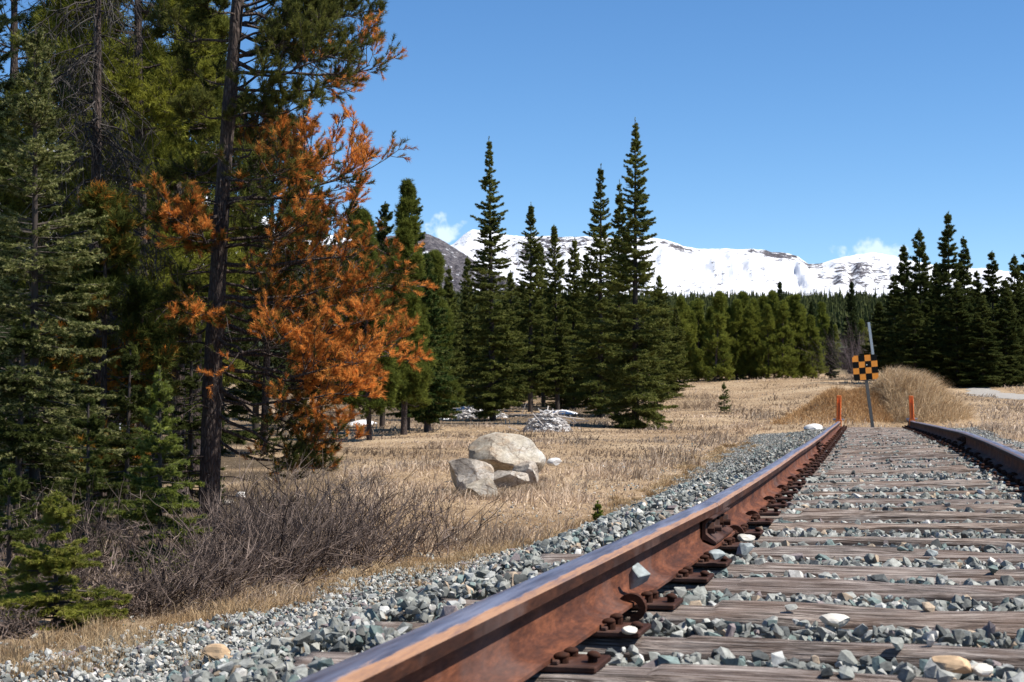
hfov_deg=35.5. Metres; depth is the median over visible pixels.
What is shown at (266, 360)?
pine tree
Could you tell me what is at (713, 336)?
pine tree
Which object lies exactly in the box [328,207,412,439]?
pine tree
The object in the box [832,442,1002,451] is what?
railway tie
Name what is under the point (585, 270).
spruce tree
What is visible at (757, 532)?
tie plate
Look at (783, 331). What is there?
pine tree
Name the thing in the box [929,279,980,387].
spruce tree
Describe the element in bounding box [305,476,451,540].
bare shrub
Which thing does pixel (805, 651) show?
railway tie
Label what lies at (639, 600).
rail anchor
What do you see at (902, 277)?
spruce tree
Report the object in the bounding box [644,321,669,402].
spruce tree
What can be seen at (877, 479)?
railway tie
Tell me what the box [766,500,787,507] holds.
tie plate
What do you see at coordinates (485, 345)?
spruce tree
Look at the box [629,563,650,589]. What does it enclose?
stone
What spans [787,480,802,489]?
tie plate
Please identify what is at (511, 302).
spruce tree
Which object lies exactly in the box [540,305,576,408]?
spruce tree
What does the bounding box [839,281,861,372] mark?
spruce tree
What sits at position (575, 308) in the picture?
spruce tree
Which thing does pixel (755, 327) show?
pine tree
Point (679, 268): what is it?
mountain range
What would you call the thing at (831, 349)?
spruce tree
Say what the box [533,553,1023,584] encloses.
railway tie
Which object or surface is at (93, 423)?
spruce sapling
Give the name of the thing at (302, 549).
bare shrub
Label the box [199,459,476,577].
bare shrub
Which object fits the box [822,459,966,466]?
railway tie
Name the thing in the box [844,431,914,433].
railway tie
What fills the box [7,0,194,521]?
dead tree
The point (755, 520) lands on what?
tie plate
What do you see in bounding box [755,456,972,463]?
railway tie
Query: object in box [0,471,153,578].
bare shrub
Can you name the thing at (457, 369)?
spruce tree
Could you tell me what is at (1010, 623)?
railway tie
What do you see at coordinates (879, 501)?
railway tie
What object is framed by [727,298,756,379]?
pine tree
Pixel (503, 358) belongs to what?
spruce tree
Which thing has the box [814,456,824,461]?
tie plate
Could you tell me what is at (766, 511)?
tie plate
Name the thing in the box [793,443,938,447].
railway tie
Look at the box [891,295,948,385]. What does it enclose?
spruce tree
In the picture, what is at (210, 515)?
bare shrub
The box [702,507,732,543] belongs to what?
joint bar
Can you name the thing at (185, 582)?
bare shrub
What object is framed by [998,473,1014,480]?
tie plate
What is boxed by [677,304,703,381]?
pine tree
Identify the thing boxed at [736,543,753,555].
stone
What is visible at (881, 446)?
railway tie
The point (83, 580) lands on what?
bare shrub
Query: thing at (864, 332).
pine tree
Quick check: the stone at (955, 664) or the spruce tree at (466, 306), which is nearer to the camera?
the stone at (955, 664)
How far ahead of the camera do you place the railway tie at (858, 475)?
11.86 m
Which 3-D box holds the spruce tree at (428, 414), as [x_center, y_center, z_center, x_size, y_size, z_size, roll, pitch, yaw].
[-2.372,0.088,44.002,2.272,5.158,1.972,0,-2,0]
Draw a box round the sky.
[0,0,1023,272]
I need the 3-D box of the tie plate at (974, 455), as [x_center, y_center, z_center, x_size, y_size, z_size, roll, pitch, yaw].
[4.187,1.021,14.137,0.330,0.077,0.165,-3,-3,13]
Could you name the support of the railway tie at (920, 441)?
on the ground at (796, 395)
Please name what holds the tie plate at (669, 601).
on the railway tie at (1010, 623)
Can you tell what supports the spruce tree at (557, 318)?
on the ground at (796, 395)
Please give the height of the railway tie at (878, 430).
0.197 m
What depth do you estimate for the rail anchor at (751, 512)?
7.43 m
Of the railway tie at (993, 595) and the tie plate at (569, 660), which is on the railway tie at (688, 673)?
the tie plate at (569, 660)
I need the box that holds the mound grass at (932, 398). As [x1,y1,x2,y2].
[765,364,991,424]
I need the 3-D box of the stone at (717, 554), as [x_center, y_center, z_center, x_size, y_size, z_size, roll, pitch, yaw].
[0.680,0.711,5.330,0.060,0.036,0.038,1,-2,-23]
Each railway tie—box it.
[293,652,996,681]
[375,621,1023,671]
[432,598,1023,639]
[502,571,1023,606]
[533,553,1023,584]
[582,545,1023,565]
[600,531,1023,551]
[639,522,1023,537]
[646,509,1023,523]
[680,504,1023,512]
[705,483,1023,491]
[733,472,1000,476]
[743,465,974,473]
[747,461,988,471]
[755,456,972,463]
[776,498,1023,505]
[777,445,948,454]
[782,489,1023,497]
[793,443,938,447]
[793,479,1014,487]
[796,439,921,443]
[801,437,922,439]
[808,434,908,436]
[812,435,921,437]
[812,466,998,475]
[817,476,975,480]
[818,451,1023,461]
[822,429,899,429]
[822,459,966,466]
[826,449,1023,458]
[828,447,1019,456]
[829,444,1014,454]
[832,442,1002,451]
[834,443,933,448]
[834,444,943,449]
[839,440,930,445]
[839,440,933,444]
[840,439,929,442]
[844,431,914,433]
[847,427,902,427]
[848,429,909,430]
[849,433,914,433]
[866,438,927,439]
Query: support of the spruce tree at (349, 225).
on the ground at (796, 395)
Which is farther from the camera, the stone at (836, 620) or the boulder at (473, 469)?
the boulder at (473, 469)
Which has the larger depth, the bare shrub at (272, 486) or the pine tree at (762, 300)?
the pine tree at (762, 300)
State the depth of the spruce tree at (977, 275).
93.96 m
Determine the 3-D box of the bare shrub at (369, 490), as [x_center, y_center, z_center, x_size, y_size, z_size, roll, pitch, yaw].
[-1.434,1.282,12.575,1.724,0.843,1.323,0,-2,-12]
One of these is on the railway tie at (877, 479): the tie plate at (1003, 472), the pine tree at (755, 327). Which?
the tie plate at (1003, 472)
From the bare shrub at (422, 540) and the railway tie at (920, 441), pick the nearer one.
the bare shrub at (422, 540)
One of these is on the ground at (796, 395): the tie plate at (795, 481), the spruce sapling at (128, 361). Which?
the spruce sapling at (128, 361)
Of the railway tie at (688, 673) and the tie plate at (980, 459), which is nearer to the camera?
the railway tie at (688, 673)
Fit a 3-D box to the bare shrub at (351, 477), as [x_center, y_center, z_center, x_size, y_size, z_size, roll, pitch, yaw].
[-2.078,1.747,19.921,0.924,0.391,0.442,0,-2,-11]
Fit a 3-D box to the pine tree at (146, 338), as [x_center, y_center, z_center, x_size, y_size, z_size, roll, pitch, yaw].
[-3.674,0.229,14.506,1.520,3.397,1.419,0,-2,0]
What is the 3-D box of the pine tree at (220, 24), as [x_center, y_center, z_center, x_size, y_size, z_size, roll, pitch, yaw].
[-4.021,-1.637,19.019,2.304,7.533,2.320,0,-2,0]
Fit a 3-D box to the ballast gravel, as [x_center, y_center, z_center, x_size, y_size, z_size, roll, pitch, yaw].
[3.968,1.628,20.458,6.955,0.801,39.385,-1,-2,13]
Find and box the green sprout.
[591,501,604,521]
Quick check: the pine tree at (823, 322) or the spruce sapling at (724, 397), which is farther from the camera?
the pine tree at (823, 322)
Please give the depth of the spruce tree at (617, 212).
60.07 m
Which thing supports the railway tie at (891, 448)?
on the ground at (796, 395)
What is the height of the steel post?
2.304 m
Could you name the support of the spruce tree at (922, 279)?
on the ground at (796, 395)
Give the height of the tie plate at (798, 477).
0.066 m
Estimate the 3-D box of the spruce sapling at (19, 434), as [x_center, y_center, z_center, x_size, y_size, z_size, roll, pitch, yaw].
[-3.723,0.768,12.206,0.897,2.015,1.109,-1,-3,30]
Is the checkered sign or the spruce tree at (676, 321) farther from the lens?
the spruce tree at (676, 321)
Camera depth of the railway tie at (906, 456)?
15.48 m
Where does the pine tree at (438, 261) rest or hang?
on the ground at (796, 395)
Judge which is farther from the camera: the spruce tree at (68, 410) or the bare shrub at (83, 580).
the spruce tree at (68, 410)
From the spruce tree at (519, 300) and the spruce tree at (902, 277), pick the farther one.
the spruce tree at (902, 277)
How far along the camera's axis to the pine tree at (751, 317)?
102.13 m
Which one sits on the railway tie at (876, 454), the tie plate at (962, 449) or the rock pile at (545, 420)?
the tie plate at (962, 449)
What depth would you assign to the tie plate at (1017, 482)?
9.95 m
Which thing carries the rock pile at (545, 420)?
on the ground at (796, 395)
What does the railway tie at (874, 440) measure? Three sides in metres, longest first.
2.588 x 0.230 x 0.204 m
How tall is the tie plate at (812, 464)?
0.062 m
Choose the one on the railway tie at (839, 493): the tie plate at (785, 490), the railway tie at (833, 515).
the tie plate at (785, 490)
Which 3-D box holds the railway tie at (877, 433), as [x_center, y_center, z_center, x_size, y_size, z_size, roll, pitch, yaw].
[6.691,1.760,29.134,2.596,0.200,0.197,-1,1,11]
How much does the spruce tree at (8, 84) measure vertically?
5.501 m
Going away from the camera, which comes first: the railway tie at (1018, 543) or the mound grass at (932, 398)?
the railway tie at (1018, 543)
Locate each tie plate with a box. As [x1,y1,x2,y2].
[540,647,610,673]
[590,613,650,637]
[630,590,682,609]
[669,566,713,584]
[692,551,732,568]
[717,537,752,550]
[733,524,763,537]
[747,513,773,525]
[759,507,780,514]
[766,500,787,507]
[775,493,792,502]
[781,485,798,493]
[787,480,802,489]
[791,477,806,484]
[795,474,809,479]
[799,470,812,476]
[803,467,815,472]
[806,464,817,470]
[809,462,820,466]
[812,459,822,464]
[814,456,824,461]
[955,446,964,451]
[958,450,968,453]
[962,452,972,455]
[966,454,977,458]
[970,456,983,461]
[975,459,988,465]
[980,461,993,468]
[986,465,1000,471]
[992,470,1007,476]
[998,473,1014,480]
[1004,479,1023,485]
[1013,485,1023,491]
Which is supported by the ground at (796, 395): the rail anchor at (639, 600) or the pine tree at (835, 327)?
the pine tree at (835, 327)
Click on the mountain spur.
(455, 258)
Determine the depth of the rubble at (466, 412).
57.56 m
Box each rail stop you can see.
[833,396,843,426]
[906,396,916,425]
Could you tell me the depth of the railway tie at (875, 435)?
27.17 m
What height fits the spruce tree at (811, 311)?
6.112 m
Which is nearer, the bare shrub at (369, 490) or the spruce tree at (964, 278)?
the bare shrub at (369, 490)
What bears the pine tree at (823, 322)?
on the ground at (796, 395)
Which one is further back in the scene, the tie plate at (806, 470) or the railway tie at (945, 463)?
the railway tie at (945, 463)
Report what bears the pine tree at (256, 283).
on the ground at (796, 395)
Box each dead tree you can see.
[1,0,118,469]
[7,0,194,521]
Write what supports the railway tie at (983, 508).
on the ground at (796, 395)
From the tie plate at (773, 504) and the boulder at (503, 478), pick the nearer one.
the tie plate at (773, 504)
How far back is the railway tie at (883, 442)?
21.68 m
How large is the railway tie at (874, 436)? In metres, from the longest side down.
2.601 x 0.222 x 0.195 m
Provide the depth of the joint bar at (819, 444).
17.73 m
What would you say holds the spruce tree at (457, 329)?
on the ground at (796, 395)
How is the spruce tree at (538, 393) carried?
on the ground at (796, 395)
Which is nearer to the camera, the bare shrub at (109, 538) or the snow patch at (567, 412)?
the bare shrub at (109, 538)
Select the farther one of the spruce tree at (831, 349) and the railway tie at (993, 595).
the spruce tree at (831, 349)
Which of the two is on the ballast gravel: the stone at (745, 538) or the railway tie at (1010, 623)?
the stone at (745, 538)
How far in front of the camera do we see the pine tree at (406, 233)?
41.90 m
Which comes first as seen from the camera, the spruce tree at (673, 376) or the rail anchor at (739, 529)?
the rail anchor at (739, 529)
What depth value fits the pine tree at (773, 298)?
102.67 m
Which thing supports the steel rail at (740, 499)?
on the railway tie at (949, 486)
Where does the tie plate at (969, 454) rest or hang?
on the railway tie at (917, 458)
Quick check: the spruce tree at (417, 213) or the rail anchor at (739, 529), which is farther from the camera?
the spruce tree at (417, 213)
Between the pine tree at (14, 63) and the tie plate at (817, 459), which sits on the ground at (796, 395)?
the pine tree at (14, 63)
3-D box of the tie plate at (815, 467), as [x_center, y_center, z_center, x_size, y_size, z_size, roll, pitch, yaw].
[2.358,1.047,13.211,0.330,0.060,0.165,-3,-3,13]
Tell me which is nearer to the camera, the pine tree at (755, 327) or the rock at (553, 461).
the rock at (553, 461)
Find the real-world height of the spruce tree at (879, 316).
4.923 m
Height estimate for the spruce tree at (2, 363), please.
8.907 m
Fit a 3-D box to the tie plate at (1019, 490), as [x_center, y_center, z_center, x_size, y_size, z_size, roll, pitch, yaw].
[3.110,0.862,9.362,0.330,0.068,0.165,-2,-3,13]
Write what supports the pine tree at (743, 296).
on the ground at (796, 395)
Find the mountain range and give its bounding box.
[26,182,1021,299]
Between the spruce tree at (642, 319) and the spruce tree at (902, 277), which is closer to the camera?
the spruce tree at (642, 319)
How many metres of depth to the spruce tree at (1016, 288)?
87.96 m
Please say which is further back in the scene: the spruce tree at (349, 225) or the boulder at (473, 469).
the spruce tree at (349, 225)
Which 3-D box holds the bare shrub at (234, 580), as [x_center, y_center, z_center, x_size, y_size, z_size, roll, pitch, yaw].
[-1.728,1.120,8.569,1.306,0.705,1.012,0,-2,0]
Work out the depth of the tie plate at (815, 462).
14.40 m
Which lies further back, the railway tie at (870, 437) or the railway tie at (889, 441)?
the railway tie at (870, 437)
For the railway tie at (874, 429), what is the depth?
33.26 m
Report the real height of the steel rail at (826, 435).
0.160 m
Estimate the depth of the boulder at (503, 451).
21.18 m
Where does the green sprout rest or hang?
on the ground at (796, 395)
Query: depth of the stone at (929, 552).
5.86 m
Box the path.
[963,387,1023,399]
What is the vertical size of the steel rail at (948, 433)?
0.229 m
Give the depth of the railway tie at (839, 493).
9.46 m
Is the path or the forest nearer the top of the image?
the forest
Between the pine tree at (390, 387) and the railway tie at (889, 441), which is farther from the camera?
the pine tree at (390, 387)
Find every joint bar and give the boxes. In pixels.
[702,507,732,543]
[816,440,822,449]
[957,435,965,443]
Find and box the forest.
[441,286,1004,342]
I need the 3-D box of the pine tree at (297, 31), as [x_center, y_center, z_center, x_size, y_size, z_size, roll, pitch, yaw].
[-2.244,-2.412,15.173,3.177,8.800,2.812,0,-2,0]
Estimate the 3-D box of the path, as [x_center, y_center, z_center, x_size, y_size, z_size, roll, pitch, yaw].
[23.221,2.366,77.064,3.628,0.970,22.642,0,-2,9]
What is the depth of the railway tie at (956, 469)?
12.40 m
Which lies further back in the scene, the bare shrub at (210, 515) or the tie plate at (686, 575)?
the bare shrub at (210, 515)
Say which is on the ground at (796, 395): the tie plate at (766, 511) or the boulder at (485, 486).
the boulder at (485, 486)
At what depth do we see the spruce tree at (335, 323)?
49.90 m
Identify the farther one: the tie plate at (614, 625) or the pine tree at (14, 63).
the pine tree at (14, 63)
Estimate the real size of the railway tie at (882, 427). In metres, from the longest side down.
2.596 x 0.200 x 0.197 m
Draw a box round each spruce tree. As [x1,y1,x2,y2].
[0,3,80,522]
[0,21,126,547]
[0,172,55,365]
[185,193,231,397]
[225,179,296,429]
[259,201,304,420]
[287,168,344,424]
[327,197,358,421]
[364,201,395,427]
[386,252,465,432]
[396,194,426,430]
[432,266,472,410]
[452,255,488,403]
[453,304,466,361]
[457,136,537,420]
[469,289,497,384]
[484,270,536,404]
[495,288,527,408]
[502,201,560,411]
[517,287,532,359]
[526,244,554,405]
[533,225,578,409]
[533,287,553,402]
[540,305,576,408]
[546,238,593,408]
[559,163,630,416]
[571,253,603,406]
[582,117,682,428]
[593,179,644,414]
[638,316,652,402]
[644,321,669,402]
[646,275,690,396]
[667,307,696,397]
[774,281,784,333]
[806,301,824,369]
[824,320,840,377]
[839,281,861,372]
[859,301,888,371]
[872,274,903,373]
[877,245,918,368]
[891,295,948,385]
[893,228,941,371]
[922,261,953,353]
[925,211,973,380]
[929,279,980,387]
[949,296,1012,387]
[953,237,985,360]
[968,270,988,350]
[976,249,1003,374]
[986,278,1023,385]
[1000,254,1023,381]
[1016,252,1023,382]
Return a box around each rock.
[546,458,561,465]
[804,423,821,429]
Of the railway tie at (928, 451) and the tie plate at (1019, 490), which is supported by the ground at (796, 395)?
the railway tie at (928, 451)
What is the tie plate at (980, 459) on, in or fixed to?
on the railway tie at (945, 463)
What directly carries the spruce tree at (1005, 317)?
on the ground at (796, 395)
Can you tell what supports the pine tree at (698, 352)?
on the ground at (796, 395)
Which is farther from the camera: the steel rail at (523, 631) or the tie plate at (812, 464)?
the tie plate at (812, 464)
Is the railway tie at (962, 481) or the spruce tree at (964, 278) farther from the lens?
the spruce tree at (964, 278)
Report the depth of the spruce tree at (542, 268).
71.98 m
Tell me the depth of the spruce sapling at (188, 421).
17.45 m
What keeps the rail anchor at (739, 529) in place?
attached to the steel rail at (740, 499)
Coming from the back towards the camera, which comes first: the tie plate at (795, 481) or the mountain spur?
the mountain spur
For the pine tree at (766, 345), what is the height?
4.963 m
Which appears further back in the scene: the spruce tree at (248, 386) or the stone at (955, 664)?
the spruce tree at (248, 386)
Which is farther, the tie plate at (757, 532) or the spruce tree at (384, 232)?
the spruce tree at (384, 232)
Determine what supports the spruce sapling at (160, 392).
on the ground at (796, 395)
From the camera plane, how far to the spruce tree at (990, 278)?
90.03 m
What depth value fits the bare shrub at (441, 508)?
12.94 m
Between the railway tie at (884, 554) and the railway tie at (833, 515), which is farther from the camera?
the railway tie at (833, 515)
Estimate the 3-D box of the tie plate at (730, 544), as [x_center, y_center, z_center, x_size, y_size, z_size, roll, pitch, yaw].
[0.741,0.771,6.084,0.330,0.080,0.165,-1,-2,15]
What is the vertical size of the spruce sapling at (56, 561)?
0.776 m
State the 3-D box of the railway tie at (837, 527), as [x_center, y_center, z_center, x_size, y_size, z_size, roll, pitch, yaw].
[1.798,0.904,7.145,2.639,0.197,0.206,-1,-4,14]
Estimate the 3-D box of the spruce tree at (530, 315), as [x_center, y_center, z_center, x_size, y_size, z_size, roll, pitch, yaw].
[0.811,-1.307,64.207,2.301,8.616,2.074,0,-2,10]
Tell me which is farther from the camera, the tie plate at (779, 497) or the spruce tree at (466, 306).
the spruce tree at (466, 306)
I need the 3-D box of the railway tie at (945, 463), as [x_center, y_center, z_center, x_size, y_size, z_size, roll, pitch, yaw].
[3.281,1.137,13.699,2.608,0.204,0.200,-3,-3,11]
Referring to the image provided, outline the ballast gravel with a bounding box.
[0,427,1023,681]
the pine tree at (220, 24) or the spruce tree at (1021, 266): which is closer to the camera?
the pine tree at (220, 24)
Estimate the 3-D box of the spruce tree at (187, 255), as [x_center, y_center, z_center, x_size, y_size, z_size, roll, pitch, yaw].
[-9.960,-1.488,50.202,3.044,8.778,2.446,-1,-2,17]
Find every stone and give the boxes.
[202,644,232,659]
[621,626,636,634]
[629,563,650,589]
[709,549,725,559]
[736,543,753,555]
[737,534,754,541]
[819,613,849,627]
[924,549,938,555]
[931,655,972,673]
[971,663,992,676]
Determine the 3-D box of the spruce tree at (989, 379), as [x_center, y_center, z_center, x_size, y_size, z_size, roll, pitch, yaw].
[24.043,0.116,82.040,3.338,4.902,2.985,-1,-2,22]
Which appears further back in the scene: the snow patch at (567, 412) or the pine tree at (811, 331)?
the pine tree at (811, 331)
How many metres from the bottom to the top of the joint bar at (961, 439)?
0.094 m
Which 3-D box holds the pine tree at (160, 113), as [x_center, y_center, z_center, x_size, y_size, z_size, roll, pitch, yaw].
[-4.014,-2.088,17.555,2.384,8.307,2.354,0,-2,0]
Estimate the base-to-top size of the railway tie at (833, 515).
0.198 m
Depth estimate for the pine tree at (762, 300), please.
104.54 m
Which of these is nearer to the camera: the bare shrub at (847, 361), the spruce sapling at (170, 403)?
the spruce sapling at (170, 403)
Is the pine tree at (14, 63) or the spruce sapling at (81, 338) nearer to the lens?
the spruce sapling at (81, 338)
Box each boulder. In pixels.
[449,458,493,491]
[466,478,497,498]
[468,432,545,472]
[493,470,529,488]
[512,461,538,485]
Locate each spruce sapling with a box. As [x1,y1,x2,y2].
[0,311,96,542]
[0,462,46,594]
[0,490,131,630]
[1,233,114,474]
[22,288,108,517]
[46,397,132,561]
[90,340,175,537]
[108,307,201,486]
[112,364,212,583]
[153,337,232,511]
[187,257,286,454]
[717,382,732,412]
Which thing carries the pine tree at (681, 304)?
on the ground at (796, 395)
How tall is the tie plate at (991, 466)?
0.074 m
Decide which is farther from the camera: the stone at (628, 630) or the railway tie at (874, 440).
the railway tie at (874, 440)
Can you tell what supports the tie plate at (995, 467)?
on the railway tie at (858, 475)
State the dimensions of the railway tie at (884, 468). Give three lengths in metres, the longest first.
2.660 x 0.231 x 0.190 m
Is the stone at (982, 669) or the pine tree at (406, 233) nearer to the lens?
the stone at (982, 669)
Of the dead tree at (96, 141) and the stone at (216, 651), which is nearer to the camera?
the stone at (216, 651)
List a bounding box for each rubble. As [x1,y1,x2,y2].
[453,402,526,418]
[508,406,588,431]
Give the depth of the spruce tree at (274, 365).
55.93 m
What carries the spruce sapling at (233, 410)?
on the ground at (796, 395)
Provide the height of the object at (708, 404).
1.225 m
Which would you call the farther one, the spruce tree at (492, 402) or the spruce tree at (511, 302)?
the spruce tree at (511, 302)
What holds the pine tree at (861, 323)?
on the ground at (796, 395)
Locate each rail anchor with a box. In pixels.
[620,593,646,621]
[729,525,744,541]
[745,510,760,518]
[763,496,775,507]
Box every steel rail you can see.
[295,502,725,681]
[701,438,820,538]
[814,421,840,446]
[907,420,965,444]
[961,432,1023,483]
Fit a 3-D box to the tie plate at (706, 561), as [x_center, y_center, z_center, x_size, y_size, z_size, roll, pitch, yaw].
[0.577,0.740,5.455,0.330,0.080,0.165,-1,-2,15]
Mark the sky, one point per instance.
(814, 131)
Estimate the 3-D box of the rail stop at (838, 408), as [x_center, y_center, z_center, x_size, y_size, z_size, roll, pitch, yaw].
[6.979,1.497,34.172,0.240,0.664,0.105,1,-2,12]
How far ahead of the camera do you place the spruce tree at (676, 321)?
80.96 m
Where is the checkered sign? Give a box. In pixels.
[852,354,878,426]
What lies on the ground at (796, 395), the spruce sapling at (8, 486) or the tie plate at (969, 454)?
the spruce sapling at (8, 486)
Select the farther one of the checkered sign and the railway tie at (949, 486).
the checkered sign
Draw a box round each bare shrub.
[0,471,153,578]
[0,540,162,604]
[0,602,83,639]
[11,471,232,575]
[58,563,204,619]
[66,510,265,614]
[78,485,309,598]
[94,476,320,561]
[100,454,423,590]
[125,441,437,547]
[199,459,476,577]
[222,453,449,550]
[237,470,515,568]
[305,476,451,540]
[308,465,379,493]
[323,474,509,559]
[351,467,399,485]
[362,473,512,545]
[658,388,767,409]
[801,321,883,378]
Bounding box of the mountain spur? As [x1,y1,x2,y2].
[192,234,519,300]
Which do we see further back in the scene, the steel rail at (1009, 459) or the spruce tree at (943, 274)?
the spruce tree at (943, 274)
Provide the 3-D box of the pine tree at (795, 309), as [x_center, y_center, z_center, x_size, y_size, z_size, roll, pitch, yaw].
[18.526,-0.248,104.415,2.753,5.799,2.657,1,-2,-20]
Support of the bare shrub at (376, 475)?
on the ground at (796, 395)
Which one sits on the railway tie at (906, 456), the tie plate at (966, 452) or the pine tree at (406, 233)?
the tie plate at (966, 452)
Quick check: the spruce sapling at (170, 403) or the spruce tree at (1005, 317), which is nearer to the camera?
the spruce sapling at (170, 403)
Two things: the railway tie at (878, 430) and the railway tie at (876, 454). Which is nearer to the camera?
the railway tie at (876, 454)
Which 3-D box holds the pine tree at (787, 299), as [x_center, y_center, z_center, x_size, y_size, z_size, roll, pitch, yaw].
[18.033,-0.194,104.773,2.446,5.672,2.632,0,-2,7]
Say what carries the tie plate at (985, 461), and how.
on the railway tie at (884, 468)
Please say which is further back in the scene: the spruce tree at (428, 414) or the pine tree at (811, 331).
the pine tree at (811, 331)
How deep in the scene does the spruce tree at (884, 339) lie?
95.96 m
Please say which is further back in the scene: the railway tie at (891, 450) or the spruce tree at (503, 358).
the spruce tree at (503, 358)
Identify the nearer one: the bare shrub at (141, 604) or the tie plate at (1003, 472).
the bare shrub at (141, 604)
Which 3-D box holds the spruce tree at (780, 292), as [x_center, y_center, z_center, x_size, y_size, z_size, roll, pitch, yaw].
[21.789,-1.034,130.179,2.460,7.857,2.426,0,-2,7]
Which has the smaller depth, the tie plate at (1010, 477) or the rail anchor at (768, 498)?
the rail anchor at (768, 498)
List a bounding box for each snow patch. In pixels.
[348,420,372,425]
[553,410,577,413]
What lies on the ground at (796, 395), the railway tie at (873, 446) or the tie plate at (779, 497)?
the railway tie at (873, 446)
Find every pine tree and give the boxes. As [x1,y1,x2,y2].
[0,0,119,447]
[0,0,171,394]
[25,178,185,531]
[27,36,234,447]
[37,0,249,506]
[79,1,264,499]
[109,0,438,526]
[110,2,305,469]
[205,109,369,454]
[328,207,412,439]
[365,178,438,434]
[409,248,464,430]
[664,295,698,380]
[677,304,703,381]
[682,309,705,380]
[691,297,717,380]
[696,290,735,381]
[697,306,718,379]
[705,295,738,379]
[723,306,744,379]
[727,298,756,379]
[730,290,756,376]
[735,303,766,378]
[739,298,767,378]
[752,303,783,378]
[757,295,771,375]
[760,290,790,377]
[765,299,802,377]
[772,296,805,377]
[784,293,815,377]
[790,307,819,377]
[800,314,828,377]
[815,301,829,362]
[824,324,842,369]
[856,318,864,344]
[856,327,869,355]
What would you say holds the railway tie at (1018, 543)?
on the ground at (796, 395)
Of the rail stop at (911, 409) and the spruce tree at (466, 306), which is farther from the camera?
the spruce tree at (466, 306)
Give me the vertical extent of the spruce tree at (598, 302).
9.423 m
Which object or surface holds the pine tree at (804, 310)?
on the ground at (796, 395)
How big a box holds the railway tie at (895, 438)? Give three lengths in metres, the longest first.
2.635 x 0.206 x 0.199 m
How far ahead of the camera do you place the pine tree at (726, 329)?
102.88 m
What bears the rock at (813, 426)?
on the ground at (796, 395)
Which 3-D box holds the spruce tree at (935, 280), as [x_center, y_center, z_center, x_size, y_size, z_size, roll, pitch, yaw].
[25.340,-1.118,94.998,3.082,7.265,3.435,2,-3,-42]
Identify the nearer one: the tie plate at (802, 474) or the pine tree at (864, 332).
the tie plate at (802, 474)
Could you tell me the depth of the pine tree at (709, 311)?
104.37 m
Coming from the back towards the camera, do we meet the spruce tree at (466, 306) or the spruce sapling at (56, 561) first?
the spruce tree at (466, 306)
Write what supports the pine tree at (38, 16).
on the ground at (796, 395)
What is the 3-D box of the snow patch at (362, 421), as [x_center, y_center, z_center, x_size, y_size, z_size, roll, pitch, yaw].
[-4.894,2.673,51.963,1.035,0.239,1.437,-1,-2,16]
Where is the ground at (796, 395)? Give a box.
[0,309,1023,681]
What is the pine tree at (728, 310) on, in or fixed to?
on the ground at (796, 395)
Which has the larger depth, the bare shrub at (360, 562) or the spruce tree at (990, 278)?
the spruce tree at (990, 278)
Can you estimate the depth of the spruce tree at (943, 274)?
85.97 m
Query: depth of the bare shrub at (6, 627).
6.84 m
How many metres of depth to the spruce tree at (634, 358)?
49.87 m

